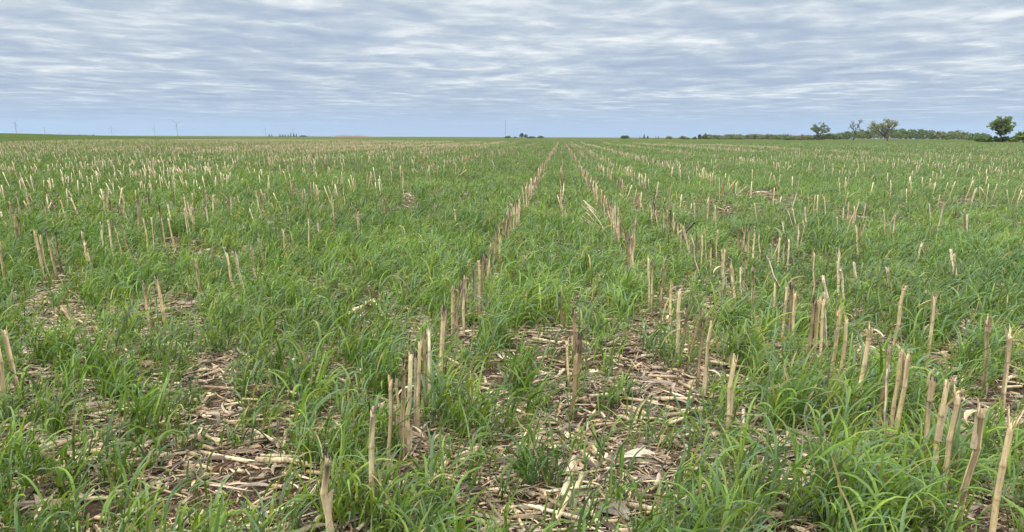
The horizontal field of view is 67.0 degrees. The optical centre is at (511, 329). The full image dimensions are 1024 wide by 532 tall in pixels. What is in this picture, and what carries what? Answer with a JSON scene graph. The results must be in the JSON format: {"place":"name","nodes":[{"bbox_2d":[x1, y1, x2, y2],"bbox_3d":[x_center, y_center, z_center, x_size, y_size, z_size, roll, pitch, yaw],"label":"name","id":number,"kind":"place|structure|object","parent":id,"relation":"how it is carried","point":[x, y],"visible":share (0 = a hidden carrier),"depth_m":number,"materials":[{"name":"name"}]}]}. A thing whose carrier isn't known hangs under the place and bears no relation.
{"place":"outdoors","nodes":[
{"label":"outdoors","id":0,"kind":"place"},
{"bbox_2d":[0,133,201,141],"bbox_3d":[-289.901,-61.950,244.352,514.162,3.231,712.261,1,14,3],"label":"crop field","id":1,"kind":"structure","parent":0,"point":[25,137],"depth_m":320.27,"materials":[{"name":"green plant"}]},
{"bbox_2d":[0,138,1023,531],"bbox_3d":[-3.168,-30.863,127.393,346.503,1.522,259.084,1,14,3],"label":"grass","id":2,"kind":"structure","parent":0,"point":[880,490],"depth_m":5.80,"materials":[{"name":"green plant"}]},
{"bbox_2d":[0,136,1023,531],"bbox_3d":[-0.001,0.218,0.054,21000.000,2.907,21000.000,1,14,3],"label":"ground","id":3,"kind":"structure","parent":0,"point":[92,508],"depth_m":4.28,"materials":[{"name":"soil"}]},
{"bbox_2d":[0,242,7,290],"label":"corn stalk","id":4,"kind":"object","parent":3,"relation":"on","point":[2,263],"visible":0.69,"depth_m":7.24,"materials":[{"name":"plant"}]},
{"bbox_2d":[0,349,10,422],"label":"corn stalk","id":5,"kind":"object","parent":3,"relation":"on","point":[2,382],"visible":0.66,"depth_m":3.94,"materials":[{"name":"plant"}]},
{"bbox_2d":[1,328,23,407],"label":"corn stalk","id":6,"kind":"object","parent":3,"relation":"on","point":[8,349],"visible":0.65,"depth_m":4.12,"materials":[{"name":"plant"}]},
{"bbox_2d":[33,230,46,283],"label":"corn stalk","id":7,"kind":"object","parent":3,"relation":"on","point":[38,247],"visible":0.88,"depth_m":7.75,"materials":[{"name":"plant"}]},
{"bbox_2d":[38,235,50,283],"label":"corn stalk","id":8,"kind":"object","parent":3,"relation":"on","point":[42,251],"visible":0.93,"depth_m":7.68,"materials":[{"name":"plant"}]},
{"bbox_2d":[45,229,58,279],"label":"corn stalk","id":9,"kind":"object","parent":3,"relation":"on","point":[51,253],"visible":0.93,"depth_m":7.94,"materials":[{"name":"plant"}]},
{"bbox_2d":[54,230,61,273],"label":"corn stalk","id":10,"kind":"object","parent":3,"relation":"on","point":[56,243],"visible":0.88,"depth_m":8.29,"materials":[{"name":"plant"}]},
{"bbox_2d":[59,305,87,347],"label":"corn stalk","id":11,"kind":"object","parent":3,"relation":"on","point":[64,310],"visible":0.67,"depth_m":5.13,"materials":[{"name":"plant"}]},
{"bbox_2d":[67,446,112,455],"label":"fallen stalk","id":12,"kind":"object","parent":3,"relation":"on","point":[70,452],"visible":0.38,"depth_m":3.58,"materials":[{"name":"plant"}]},
{"bbox_2d":[113,505,144,524],"bbox_3d":[-1.489,0.720,3.007,0.160,0.055,0.127,9,17,33],"label":"corn husk","id":13,"kind":"object","parent":3,"relation":"on","point":[117,522],"visible":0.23,"depth_m":3.00,"materials":[{"name":"plant"}]},
{"bbox_2d":[142,280,150,327],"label":"corn stalk","id":14,"kind":"object","parent":3,"relation":"on","point":[145,299],"visible":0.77,"depth_m":5.94,"materials":[{"name":"plant"}]},
{"bbox_2d":[152,272,167,327],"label":"corn stalk","id":15,"kind":"object","parent":3,"relation":"on","point":[159,295],"visible":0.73,"depth_m":5.98,"materials":[{"name":"plant"}]},
{"bbox_2d":[193,257,202,298],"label":"corn stalk","id":16,"kind":"object","parent":3,"relation":"on","point":[197,271],"visible":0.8,"depth_m":6.90,"materials":[{"name":"plant"}]},
{"bbox_2d":[200,450,254,464],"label":"fallen stalk","id":17,"kind":"object","parent":3,"relation":"on","point":[237,459],"visible":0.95,"depth_m":3.55,"materials":[{"name":"plant"}]},
{"bbox_2d":[225,252,235,298],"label":"corn stalk","id":18,"kind":"object","parent":3,"relation":"on","point":[229,270],"visible":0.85,"depth_m":6.96,"materials":[{"name":"plant"}]},
{"bbox_2d":[233,249,242,288],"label":"corn stalk","id":19,"kind":"object","parent":3,"relation":"on","point":[237,262],"visible":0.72,"depth_m":6.91,"materials":[{"name":"plant"}]},
{"bbox_2d":[249,245,256,282],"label":"corn stalk","id":20,"kind":"object","parent":3,"relation":"on","point":[250,248],"visible":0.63,"depth_m":7.74,"materials":[{"name":"plant"}]},
{"bbox_2d":[255,456,315,468],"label":"fallen stalk","id":21,"kind":"object","parent":3,"relation":"on","point":[264,460],"visible":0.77,"depth_m":3.50,"materials":[{"name":"plant"}]},
{"bbox_2d":[320,446,334,531],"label":"corn stalk","id":22,"kind":"object","parent":3,"relation":"on","point":[326,499],"visible":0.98,"depth_m":2.48,"materials":[{"name":"plant"}]},
{"bbox_2d":[368,402,377,522],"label":"corn stalk","id":23,"kind":"object","parent":3,"relation":"on","point":[371,446],"visible":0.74,"depth_m":2.92,"materials":[{"name":"plant"}]},
{"bbox_2d":[387,374,393,479],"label":"corn stalk","id":24,"kind":"object","parent":3,"relation":"on","point":[390,391],"visible":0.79,"depth_m":3.28,"materials":[{"name":"plant"}]},
{"bbox_2d":[392,372,400,443],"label":"corn stalk","id":25,"kind":"object","parent":3,"relation":"on","point":[397,419],"visible":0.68,"depth_m":3.65,"materials":[{"name":"plant"}]},
{"bbox_2d":[399,356,407,459],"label":"corn stalk","id":26,"kind":"object","parent":3,"relation":"on","point":[402,429],"visible":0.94,"depth_m":3.51,"materials":[{"name":"plant"}]},
{"bbox_2d":[398,351,416,431],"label":"corn stalk","id":27,"kind":"object","parent":3,"relation":"on","point":[415,372],"visible":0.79,"depth_m":3.82,"materials":[{"name":"plant"}]},
{"bbox_2d":[404,352,422,454],"bbox_3d":[-0.459,0.350,3.585,0.088,0.522,0.048,1,14,3],"label":"corn stalk","id":28,"kind":"object","parent":3,"relation":"on","point":[408,428],"visible":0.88,"depth_m":3.59,"materials":[{"name":"plant"}]},
{"bbox_2d":[416,338,422,432],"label":"corn stalk","id":29,"kind":"object","parent":3,"relation":"on","point":[419,386],"visible":0.88,"depth_m":3.78,"materials":[{"name":"plant"}]},
{"bbox_2d":[422,331,426,415],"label":"corn stalk","id":30,"kind":"object","parent":3,"relation":"on","point":[424,353],"visible":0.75,"depth_m":4.00,"materials":[{"name":"plant"}]},
{"bbox_2d":[426,326,430,402],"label":"corn stalk","id":31,"kind":"object","parent":3,"relation":"on","point":[428,359],"visible":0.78,"depth_m":4.18,"materials":[{"name":"plant"}]},
{"bbox_2d":[438,303,445,382],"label":"corn stalk","id":32,"kind":"object","parent":3,"relation":"on","point":[442,330],"visible":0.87,"depth_m":4.55,"materials":[{"name":"plant"}]},
{"bbox_2d":[451,283,456,345],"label":"corn stalk","id":33,"kind":"object","parent":3,"relation":"on","point":[452,307],"visible":0.88,"depth_m":5.40,"materials":[{"name":"plant"}]},
{"bbox_2d":[455,283,461,347],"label":"corn stalk","id":34,"kind":"object","parent":3,"relation":"on","point":[458,299],"visible":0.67,"depth_m":5.30,"materials":[{"name":"plant"}]},
{"bbox_2d":[458,274,464,324],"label":"corn stalk","id":35,"kind":"object","parent":3,"relation":"on","point":[460,298],"visible":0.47,"depth_m":6.03,"materials":[{"name":"plant"}]},
{"bbox_2d":[462,275,470,334],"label":"corn stalk","id":36,"kind":"object","parent":3,"relation":"on","point":[463,304],"visible":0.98,"depth_m":5.70,"materials":[{"name":"plant"}]},
{"bbox_2d":[464,268,472,321],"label":"corn stalk","id":37,"kind":"object","parent":3,"relation":"on","point":[466,300],"visible":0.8,"depth_m":6.14,"materials":[{"name":"plant"}]},
{"bbox_2d":[472,266,475,322],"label":"corn stalk","id":38,"kind":"object","parent":3,"relation":"on","point":[474,285],"visible":0.68,"depth_m":6.17,"materials":[{"name":"plant"}]},
{"bbox_2d":[477,261,480,314],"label":"corn stalk","id":39,"kind":"object","parent":3,"relation":"on","point":[479,282],"visible":0.81,"depth_m":6.40,"materials":[{"name":"plant"}]},
{"bbox_2d":[480,256,484,307],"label":"corn stalk","id":40,"kind":"object","parent":3,"relation":"on","point":[482,259],"visible":0.88,"depth_m":6.66,"materials":[{"name":"plant"}]},
{"bbox_2d":[498,229,500,272],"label":"corn stalk","id":41,"kind":"object","parent":3,"relation":"on","point":[499,248],"visible":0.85,"depth_m":8.44,"materials":[{"name":"plant"}]},
{"bbox_2d":[0,181,1023,531],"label":"corn residue","id":42,"kind":"object","parent":3,"relation":"on","point":[674,381],"visible":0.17,"depth_m":4.08,"materials":[{"name":"plant"}]},
{"bbox_2d":[596,498,629,520],"bbox_3d":[0.403,0.703,3.025,0.154,0.043,0.082,13,19,42],"label":"corn husk","id":43,"kind":"object","parent":42,"relation":"on","point":[613,504],"visible":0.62,"depth_m":3.01,"materials":[{"name":"plant"}]},
{"bbox_2d":[624,447,656,461],"bbox_3d":[0.588,0.576,3.587,0.157,0.048,0.144,1,14,3],"label":"corn husk","id":44,"kind":"object","parent":42,"relation":"on","point":[640,454],"visible":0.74,"depth_m":3.56,"materials":[{"name":"plant"}]},
{"bbox_2d":[621,501,662,512],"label":"fallen stalk","id":45,"kind":"object","parent":42,"relation":"on","point":[633,505],"visible":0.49,"depth_m":3.06,"materials":[{"name":"plant"}]},
{"bbox_2d":[0,138,1023,222],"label":"corn stubble","id":46,"kind":"object","parent":3,"relation":"on","point":[543,163],"visible":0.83,"depth_m":41.16,"materials":[{"name":"beige plant"}]},
{"bbox_2d":[558,291,564,328],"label":"corn stalk","id":47,"kind":"object","parent":3,"relation":"on","point":[561,311],"visible":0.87,"depth_m":5.91,"materials":[{"name":"plant"}]},
{"bbox_2d":[556,455,576,499],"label":"fallen stalk","id":48,"kind":"object","parent":3,"relation":"on","point":[566,483],"visible":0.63,"depth_m":3.30,"materials":[{"name":"plant"}]},
{"bbox_2d":[565,338,569,388],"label":"corn stalk","id":49,"kind":"object","parent":3,"relation":"on","point":[567,362],"visible":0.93,"depth_m":4.58,"materials":[{"name":"plant"}]},
{"bbox_2d":[554,471,584,519],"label":"fallen stalk","id":50,"kind":"object","parent":3,"relation":"on","point":[558,516],"visible":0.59,"depth_m":3.12,"materials":[{"name":"plant"}]},
{"bbox_2d":[571,307,575,357],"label":"corn stalk","id":51,"kind":"object","parent":3,"relation":"on","point":[573,336],"visible":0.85,"depth_m":5.08,"materials":[{"name":"plant"}]},
{"bbox_2d":[569,332,581,421],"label":"corn stalk","id":52,"kind":"object","parent":3,"relation":"on","point":[576,351],"visible":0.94,"depth_m":4.02,"materials":[{"name":"plant"}]},
{"bbox_2d":[577,327,584,396],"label":"corn stalk","id":53,"kind":"object","parent":3,"relation":"on","point":[579,359],"visible":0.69,"depth_m":4.40,"materials":[{"name":"plant"}]},
{"bbox_2d":[586,441,598,458],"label":"fallen stalk","id":54,"kind":"object","parent":3,"relation":"on","point":[594,449],"visible":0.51,"depth_m":3.61,"materials":[{"name":"plant"}]},
{"bbox_2d":[628,231,631,268],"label":"corn stalk","id":55,"kind":"object","parent":3,"relation":"on","point":[629,245],"visible":0.62,"depth_m":7.93,"materials":[{"name":"plant"}]},
{"bbox_2d":[647,257,649,310],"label":"corn stalk","id":56,"kind":"object","parent":3,"relation":"on","point":[648,276],"visible":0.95,"depth_m":6.57,"materials":[{"name":"plant"}]},
{"bbox_2d":[646,259,654,313],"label":"corn stalk","id":57,"kind":"object","parent":3,"relation":"on","point":[652,266],"visible":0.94,"depth_m":6.51,"materials":[{"name":"plant"}]},
{"bbox_2d":[659,265,664,317],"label":"corn stalk","id":58,"kind":"object","parent":3,"relation":"on","point":[662,287],"visible":0.87,"depth_m":6.38,"materials":[{"name":"plant"}]},
{"bbox_2d":[666,280,673,330],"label":"corn stalk","id":59,"kind":"object","parent":3,"relation":"on","point":[669,318],"visible":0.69,"depth_m":5.64,"materials":[{"name":"plant"}]},
{"bbox_2d":[656,396,697,400],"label":"fallen stalk","id":60,"kind":"object","parent":3,"relation":"on","point":[680,397],"visible":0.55,"depth_m":4.34,"materials":[{"name":"plant"}]},
{"bbox_2d":[675,288,682,362],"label":"corn stalk","id":61,"kind":"object","parent":3,"relation":"on","point":[678,312],"visible":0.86,"depth_m":5.02,"materials":[{"name":"plant"}]},
{"bbox_2d":[662,408,702,417],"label":"fallen stalk","id":62,"kind":"object","parent":3,"relation":"on","point":[673,414],"visible":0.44,"depth_m":4.11,"materials":[{"name":"plant"}]},
{"bbox_2d":[678,303,688,367],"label":"corn stalk","id":63,"kind":"object","parent":3,"relation":"on","point":[685,327],"visible":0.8,"depth_m":4.92,"materials":[{"name":"plant"}]},
{"bbox_2d":[679,222,690,256],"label":"corn stalk","id":64,"kind":"object","parent":3,"relation":"on","point":[684,233],"visible":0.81,"depth_m":8.76,"materials":[{"name":"plant"}]},
{"bbox_2d":[684,310,702,372],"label":"corn stalk","id":65,"kind":"object","parent":3,"relation":"on","point":[694,337],"visible":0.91,"depth_m":4.80,"materials":[{"name":"plant"}]},
{"bbox_2d":[691,235,700,280],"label":"corn stalk","id":66,"kind":"object","parent":3,"relation":"on","point":[693,245],"visible":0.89,"depth_m":7.92,"materials":[{"name":"plant"}]},
{"bbox_2d":[695,318,705,389],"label":"corn stalk","id":67,"kind":"object","parent":3,"relation":"on","point":[700,352],"visible":0.95,"depth_m":4.46,"materials":[{"name":"plant"}]},
{"bbox_2d":[701,321,720,395],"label":"corn stalk","id":68,"kind":"object","parent":3,"relation":"on","point":[705,376],"visible":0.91,"depth_m":4.29,"materials":[{"name":"plant"}]},
{"bbox_2d":[713,248,724,294],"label":"corn stalk","id":69,"kind":"object","parent":3,"relation":"on","point":[722,269],"visible":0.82,"depth_m":7.02,"materials":[{"name":"plant"}]},
{"bbox_2d":[724,353,737,446],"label":"corn stalk","id":70,"kind":"object","parent":3,"relation":"on","point":[730,396],"visible":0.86,"depth_m":3.54,"materials":[{"name":"plant"}]},
{"bbox_2d":[727,255,735,307],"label":"corn stalk","id":71,"kind":"object","parent":3,"relation":"on","point":[731,270],"visible":0.84,"depth_m":6.70,"materials":[{"name":"plant"}]},
{"bbox_2d":[739,267,746,308],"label":"corn stalk","id":72,"kind":"object","parent":3,"relation":"on","point":[741,284],"visible":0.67,"depth_m":6.34,"materials":[{"name":"plant"}]},
{"bbox_2d":[751,263,755,319],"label":"corn stalk","id":73,"kind":"object","parent":3,"relation":"on","point":[752,276],"visible":0.81,"depth_m":6.26,"materials":[{"name":"plant"}]},
{"bbox_2d":[779,285,788,339],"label":"corn stalk","id":74,"kind":"object","parent":3,"relation":"on","point":[785,303],"visible":0.81,"depth_m":5.52,"materials":[{"name":"plant"}]},
{"bbox_2d":[786,283,792,343],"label":"corn stalk","id":75,"kind":"object","parent":3,"relation":"on","point":[790,304],"visible":0.66,"depth_m":5.34,"materials":[{"name":"plant"}]},
{"bbox_2d":[792,290,796,337],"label":"corn stalk","id":76,"kind":"object","parent":3,"relation":"on","point":[794,299],"visible":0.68,"depth_m":5.23,"materials":[{"name":"plant"}]},
{"bbox_2d":[804,295,816,370],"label":"corn stalk","id":77,"kind":"object","parent":3,"relation":"on","point":[811,330],"visible":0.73,"depth_m":4.81,"materials":[{"name":"plant"}]},
{"bbox_2d":[811,253,815,300],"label":"corn stalk","id":78,"kind":"object","parent":3,"relation":"on","point":[814,259],"visible":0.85,"depth_m":6.55,"materials":[{"name":"plant"}]},
{"bbox_2d":[812,296,821,363],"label":"corn stalk","id":79,"kind":"object","parent":3,"relation":"on","point":[817,319],"visible":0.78,"depth_m":4.83,"materials":[{"name":"plant"}]},
{"bbox_2d":[810,122,831,139],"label":"tree","id":80,"kind":"object","parent":3,"relation":"on","point":[815,127],"visible":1,"depth_m":503.92,"materials":[{"name":"green plant"}]},
{"bbox_2d":[818,299,825,369],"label":"corn stalk","id":81,"kind":"object","parent":3,"relation":"on","point":[823,305],"visible":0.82,"depth_m":4.75,"materials":[{"name":"plant"}]},
{"bbox_2d":[822,291,827,361],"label":"corn stalk","id":82,"kind":"object","parent":3,"relation":"on","point":[825,328],"visible":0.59,"depth_m":5.12,"materials":[{"name":"plant"}]},
{"bbox_2d":[821,275,833,334],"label":"corn stalk","id":83,"kind":"object","parent":3,"relation":"on","point":[824,284],"visible":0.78,"depth_m":5.68,"materials":[{"name":"plant"}]},
{"bbox_2d":[828,304,844,387],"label":"corn stalk","id":84,"kind":"object","parent":3,"relation":"on","point":[837,329],"visible":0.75,"depth_m":4.44,"materials":[{"name":"plant"}]},
{"bbox_2d":[836,251,840,298],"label":"corn stalk","id":85,"kind":"object","parent":3,"relation":"on","point":[838,266],"visible":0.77,"depth_m":6.74,"materials":[{"name":"plant"}]},
{"bbox_2d":[839,265,844,299],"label":"corn stalk","id":86,"kind":"object","parent":3,"relation":"on","point":[841,276],"visible":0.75,"depth_m":6.29,"materials":[{"name":"plant"}]},
{"bbox_2d":[838,313,847,393],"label":"corn stalk","id":87,"kind":"object","parent":3,"relation":"on","point":[845,341],"visible":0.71,"depth_m":4.32,"materials":[{"name":"plant"}]},
{"bbox_2d":[707,128,992,140],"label":"woodland","id":88,"kind":"object","parent":3,"relation":"on","point":[893,133],"visible":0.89,"depth_m":522.00,"materials":[{"name":"green plant"}]},
{"bbox_2d":[852,322,883,424],"bbox_3d":[1.801,0.243,3.936,0.118,0.595,0.056,-4,15,-16],"label":"corn stalk","id":89,"kind":"object","parent":3,"relation":"on","point":[869,332],"visible":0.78,"depth_m":3.90,"materials":[{"name":"plant"}]},
{"bbox_2d":[859,118,898,140],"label":"tree","id":90,"kind":"object","parent":3,"relation":"on","point":[887,127],"visible":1,"depth_m":456.19,"materials":[{"name":"green plant"}]},
{"bbox_2d":[876,348,892,440],"bbox_3d":[1.808,0.327,3.776,0.034,0.510,0.044,1,14,3],"label":"corn stalk","id":91,"kind":"object","parent":3,"relation":"on","point":[888,360],"visible":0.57,"depth_m":3.76,"materials":[{"name":"plant"}]},
{"bbox_2d":[883,363,889,452],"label":"corn stalk","id":92,"kind":"object","parent":3,"relation":"on","point":[886,393],"visible":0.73,"depth_m":3.62,"materials":[{"name":"plant"}]},
{"bbox_2d":[886,348,906,451],"bbox_3d":[1.776,0.350,3.589,0.034,0.553,0.029,1,14,3],"label":"corn stalk","id":93,"kind":"object","parent":3,"relation":"on","point":[896,388],"visible":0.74,"depth_m":3.56,"materials":[{"name":"plant"}]},
{"bbox_2d":[891,284,907,354],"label":"corn stalk","id":94,"kind":"object","parent":3,"relation":"on","point":[900,312],"visible":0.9,"depth_m":5.12,"materials":[{"name":"plant"}]},
{"bbox_2d":[892,348,911,457],"bbox_3d":[1.782,0.359,3.548,0.036,0.554,0.038,-5,15,-18],"label":"corn stalk","id":95,"kind":"object","parent":3,"relation":"on","point":[906,362],"visible":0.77,"depth_m":3.51,"materials":[{"name":"plant"}]},
{"bbox_2d":[917,291,940,364],"bbox_3d":[2.687,-0.001,5.032,0.054,0.533,0.140,-13,19,-42],"label":"corn stalk","id":96,"kind":"object","parent":3,"relation":"on","point":[933,306],"visible":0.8,"depth_m":4.99,"materials":[{"name":"plant"}]},
{"bbox_2d":[922,376,936,452],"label":"corn stalk","id":97,"kind":"object","parent":3,"relation":"on","point":[932,382],"visible":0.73,"depth_m":3.30,"materials":[{"name":"plant"}]},
{"bbox_2d":[930,378,952,495],"bbox_3d":[1.748,0.457,3.168,0.038,0.556,0.044,9,16,30],"label":"corn stalk","id":98,"kind":"object","parent":3,"relation":"on","point":[943,408],"visible":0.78,"depth_m":3.13,"materials":[{"name":"plant"}]},
{"bbox_2d":[938,384,963,512],"bbox_3d":[1.719,0.486,3.041,0.039,0.561,0.051,1,14,3],"label":"corn stalk","id":99,"kind":"object","parent":3,"relation":"on","point":[957,396],"visible":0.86,"depth_m":3.01,"materials":[{"name":"plant"}]},
{"bbox_2d":[954,399,986,531],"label":"corn stalk","id":100,"kind":"object","parent":3,"relation":"on","point":[976,437],"visible":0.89,"depth_m":2.80,"materials":[{"name":"plant"}]},
{"bbox_2d":[981,314,991,396],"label":"corn stalk","id":101,"kind":"object","parent":3,"relation":"on","point":[988,325],"visible":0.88,"depth_m":4.41,"materials":[{"name":"plant"}]},
{"bbox_2d":[982,136,1002,141],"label":"shrub","id":102,"kind":"object","parent":3,"relation":"on","point":[990,138],"visible":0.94,"depth_m":352.27,"materials":[{"name":"green plant"}]},
{"bbox_2d":[986,116,1015,141],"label":"tree","id":103,"kind":"object","parent":3,"relation":"on","point":[1002,127],"visible":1,"depth_m":344.34,"materials":[{"name":"green plant"}]},
{"bbox_2d":[989,399,1023,531],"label":"corn stalk","id":104,"kind":"object","parent":3,"relation":"on","point":[1000,479],"visible":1,"depth_m":2.65,"materials":[{"name":"plant"}]},
{"bbox_2d":[1000,323,1022,419],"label":"corn stalk","id":105,"kind":"object","parent":3,"relation":"on","point":[1009,338],"visible":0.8,"depth_m":3.94,"materials":[{"name":"plant"}]},
{"bbox_2d":[1010,131,1023,142],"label":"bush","id":106,"kind":"object","parent":3,"relation":"on","point":[1019,135],"visible":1,"depth_m":309.95,"materials":[{"name":"green plant"}]},
{"bbox_2d":[0,0,1023,138],"label":"sky","id":107,"kind":"structure","parent":0,"point":[375,68],"materials":[{"name":"grey"}]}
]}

